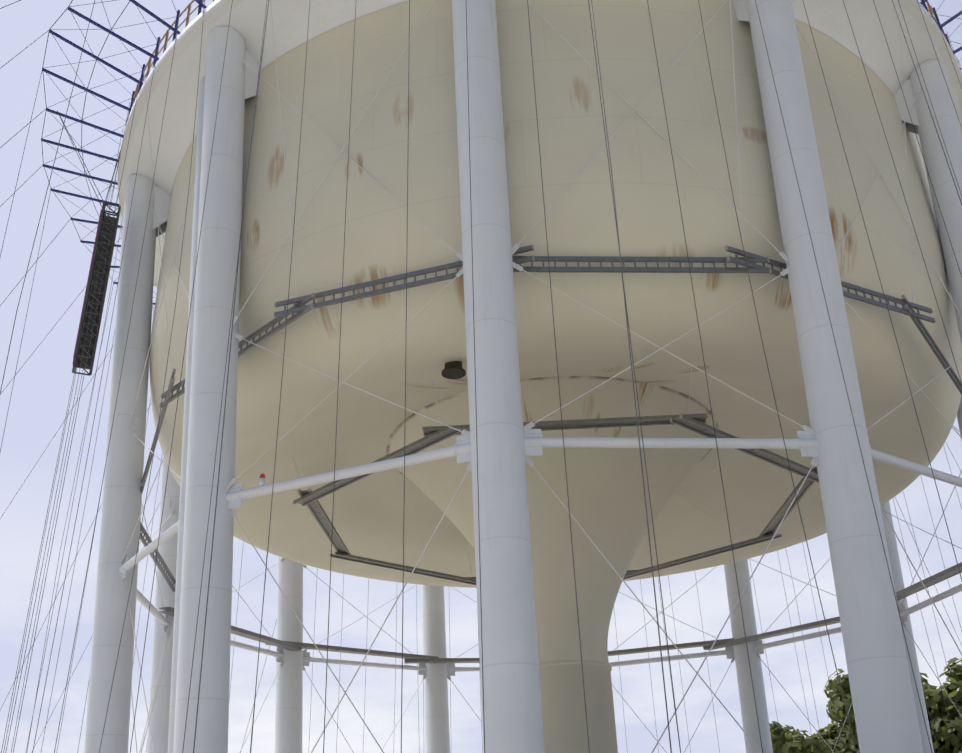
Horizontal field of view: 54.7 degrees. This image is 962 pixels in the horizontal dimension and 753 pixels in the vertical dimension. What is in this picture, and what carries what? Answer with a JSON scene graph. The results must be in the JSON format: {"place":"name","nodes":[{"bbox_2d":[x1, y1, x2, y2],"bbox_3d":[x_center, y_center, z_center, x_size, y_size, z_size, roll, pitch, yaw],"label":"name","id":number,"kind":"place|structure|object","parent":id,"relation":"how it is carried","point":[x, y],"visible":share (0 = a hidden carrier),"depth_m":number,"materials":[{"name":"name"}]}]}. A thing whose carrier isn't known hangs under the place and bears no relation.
{"place":"outdoors","nodes":[
{"label":"outdoors","id":0,"kind":"place"},
{"bbox_2d":[0,0,961,752],"label":"sky","id":1,"kind":"structure","parent":0,"point":[41,390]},
{"bbox_2d":[140,245,961,663],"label":"rigging beams","id":2,"kind":"structure","parent":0,"point":[436,435],"depth_m":27.18,"materials":[{"name":"grey metal"}]},
{"bbox_2d":[159,244,935,556],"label":"beam end caps","id":3,"kind":"object","parent":2,"relation":"attached to","point":[533,259],"visible":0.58,"depth_m":24.82,"materials":[{"name":"grey metal"}]},
{"label":"ground","id":4,"kind":"structure","parent":0,"visible":0},
{"bbox_2d":[0,0,961,752],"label":"cables","id":5,"kind":"object","parent":4,"relation":"on","point":[404,430],"visible":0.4,"depth_m":21.79,"materials":[{"name":"grey metal"}]},
{"bbox_2d":[769,721,859,752],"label":"tree","id":6,"kind":"object","parent":4,"relation":"on","point":[795,741],"depth_m":82.25,"materials":[{"name":"green plant"}]},
{"bbox_2d":[824,657,961,752],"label":"tree","id":7,"kind":"object","parent":4,"relation":"on","point":[955,672],"visible":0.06,"depth_m":79.94,"materials":[{"name":"green plant"}]},
{"bbox_2d":[923,678,961,752],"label":"tree","id":8,"kind":"object","parent":4,"relation":"on","point":[944,732],"depth_m":74.63,"materials":[{"name":"green plant"}]},
{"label":"footing pads","id":9,"kind":"object","parent":4,"relation":"on","visible":0},
{"bbox_2d":[84,174,156,752],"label":"column","id":10,"kind":"structure","parent":9,"relation":"on","point":[122,499],"depth_m":29.31,"materials":[{"name":"white metal"}]},
{"bbox_2d":[153,186,170,237],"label":"column wing plates","id":11,"kind":"object","parent":10,"relation":"attached to","point":[162,202],"depth_m":34.30,"materials":[{"name":"white metal"}]},
{"bbox_2d":[147,454,179,752],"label":"column","id":12,"kind":"structure","parent":9,"relation":"on","point":[159,718],"depth_m":34.81,"materials":[{"name":"white metal"}]},
{"bbox_2d":[173,26,245,752],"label":"column","id":13,"kind":"structure","parent":9,"relation":"on","point":[217,252],"depth_m":23.35,"materials":[{"name":"white metal"}]},
{"bbox_2d":[168,76,204,752],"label":"pipe","id":14,"kind":"object","parent":13,"relation":"attached to","point":[186,412],"visible":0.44,"depth_m":24.47,"materials":[{"name":"white metal"}]},
{"bbox_2d":[245,50,259,98],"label":"column wing plates","id":15,"kind":"object","parent":13,"relation":"attached to","point":[251,79],"depth_m":28.58,"materials":[{"name":"white metal"}]},
{"bbox_2d":[275,556,302,752],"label":"column","id":16,"kind":"structure","parent":9,"relation":"on","point":[289,709],"depth_m":41.18,"materials":[{"name":"white metal"}]},
{"bbox_2d":[421,585,449,752],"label":"column","id":17,"kind":"structure","parent":9,"relation":"on","point":[437,733],"depth_m":45.29,"materials":[{"name":"white metal"}]},
{"bbox_2d":[452,0,544,752],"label":"column","id":18,"kind":"structure","parent":9,"relation":"on","point":[513,719],"depth_m":19.94,"materials":[{"name":"white metal"}]},
{"bbox_2d":[119,429,961,675],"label":"horizontal struts","id":19,"kind":"object","parent":18,"relation":"attached to","point":[806,443],"visible":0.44,"depth_m":21.75,"materials":[{"name":"white paint"}]},
{"bbox_2d":[258,478,265,486],"bbox_3d":[-5.291,2.566,22.478,0.170,0.200,0.170,-4,-27,5],"label":"beacon base","id":20,"kind":"object","parent":19,"relation":"on","point":[262,481],"visible":0.77,"depth_m":22.42,"materials":[{"name":"white metal"}]},
{"bbox_2d":[149,0,961,752],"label":"water tank","id":21,"kind":"object","parent":9,"relation":"on","point":[409,118],"visible":0.79,"depth_m":26.00,"materials":[{"name":"metal"}]},
{"bbox_2d":[441,361,465,378],"bbox_3d":[-0.741,-0.260,25.038,0.660,0.425,0.660,-4,-27,5],"label":"bottom manway","id":22,"kind":"object","parent":21,"relation":"attached to","point":[453,370],"visible":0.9,"depth_m":24.87,"materials":[{"name":"grey metal"}]},
{"bbox_2d":[120,0,913,577],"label":"rigging ropes","id":23,"kind":"object","parent":21,"relation":"attached to","point":[492,22],"visible":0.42,"depth_m":26.12,"materials":[{"name":"grey metal"}]},
{"bbox_2d":[724,559,772,752],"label":"column","id":24,"kind":"structure","parent":9,"relation":"on","point":[748,712],"depth_m":43.05,"materials":[{"name":"white metal"}]},
{"bbox_2d":[746,0,923,752],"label":"column","id":25,"kind":"structure","parent":9,"relation":"on","point":[884,709],"depth_m":20.73,"materials":[{"name":"white metal"}]},
{"bbox_2d":[118,0,961,287],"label":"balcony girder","id":26,"kind":"object","parent":25,"relation":"on","point":[291,28],"visible":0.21,"depth_m":29.40,"materials":[{"name":"white metal"}]},
{"bbox_2d":[57,110,120,375],"bbox_3d":[-13.881,-4.888,31.691,2.653,10.226,0.620,10,-29,-22],"label":"hanging stage","id":27,"kind":"object","parent":26,"relation":"hanging from","point":[96,327],"visible":0.98,"depth_m":31.18,"materials":[{"name":"grey metal"}]},
{"bbox_2d":[72,210,101,363],"bbox_3d":[-13.157,-3.089,31.115,0.048,5.800,0.498,10,-29,-22],"label":"hanging stage strap","id":28,"kind":"object","parent":27,"relation":"attached to","point":[86,287],"visible":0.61,"depth_m":30.79,"materials":[{"name":"black metal"}]},
{"bbox_2d":[41,0,961,304],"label":"outrigger arms","id":29,"kind":"object","parent":26,"relation":"attached to","point":[201,6],"visible":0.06,"depth_m":31.82},
{"bbox_2d":[127,0,947,119],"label":"balcony railing","id":30,"kind":"object","parent":26,"relation":"on","point":[188,7],"depth_m":30.43,"materials":[{"name":"white metal"}]},
{"bbox_2d":[121,0,961,752],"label":"cross bracing rods","id":31,"kind":"object","parent":25,"relation":"attached to","point":[531,424],"visible":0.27,"depth_m":23.53,"materials":[{"name":"white paint"}]},
{"bbox_2d":[733,0,748,21],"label":"column wing plates","id":32,"kind":"object","parent":25,"relation":"attached to","point":[741,8],"depth_m":26.43,"materials":[{"name":"white metal"}]},
{"bbox_2d":[881,501,933,752],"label":"column","id":33,"kind":"structure","parent":9,"relation":"on","point":[894,560],"depth_m":37.24,"materials":[{"name":"white metal"}]},
{"bbox_2d":[909,59,961,343],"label":"column","id":34,"kind":"structure","parent":9,"relation":"on","point":[947,196],"depth_m":29.05,"materials":[{"name":"white metal"}]},
{"bbox_2d":[895,79,918,134],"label":"column wing plates","id":35,"kind":"object","parent":34,"relation":"attached to","point":[908,95],"depth_m":30.67,"materials":[{"name":"white metal"}]},
{"bbox_2d":[957,396,961,439],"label":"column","id":36,"kind":"structure","parent":9,"relation":"on","point":[959,415],"depth_m":33.68,"materials":[{"name":"white metal"}]}
]}

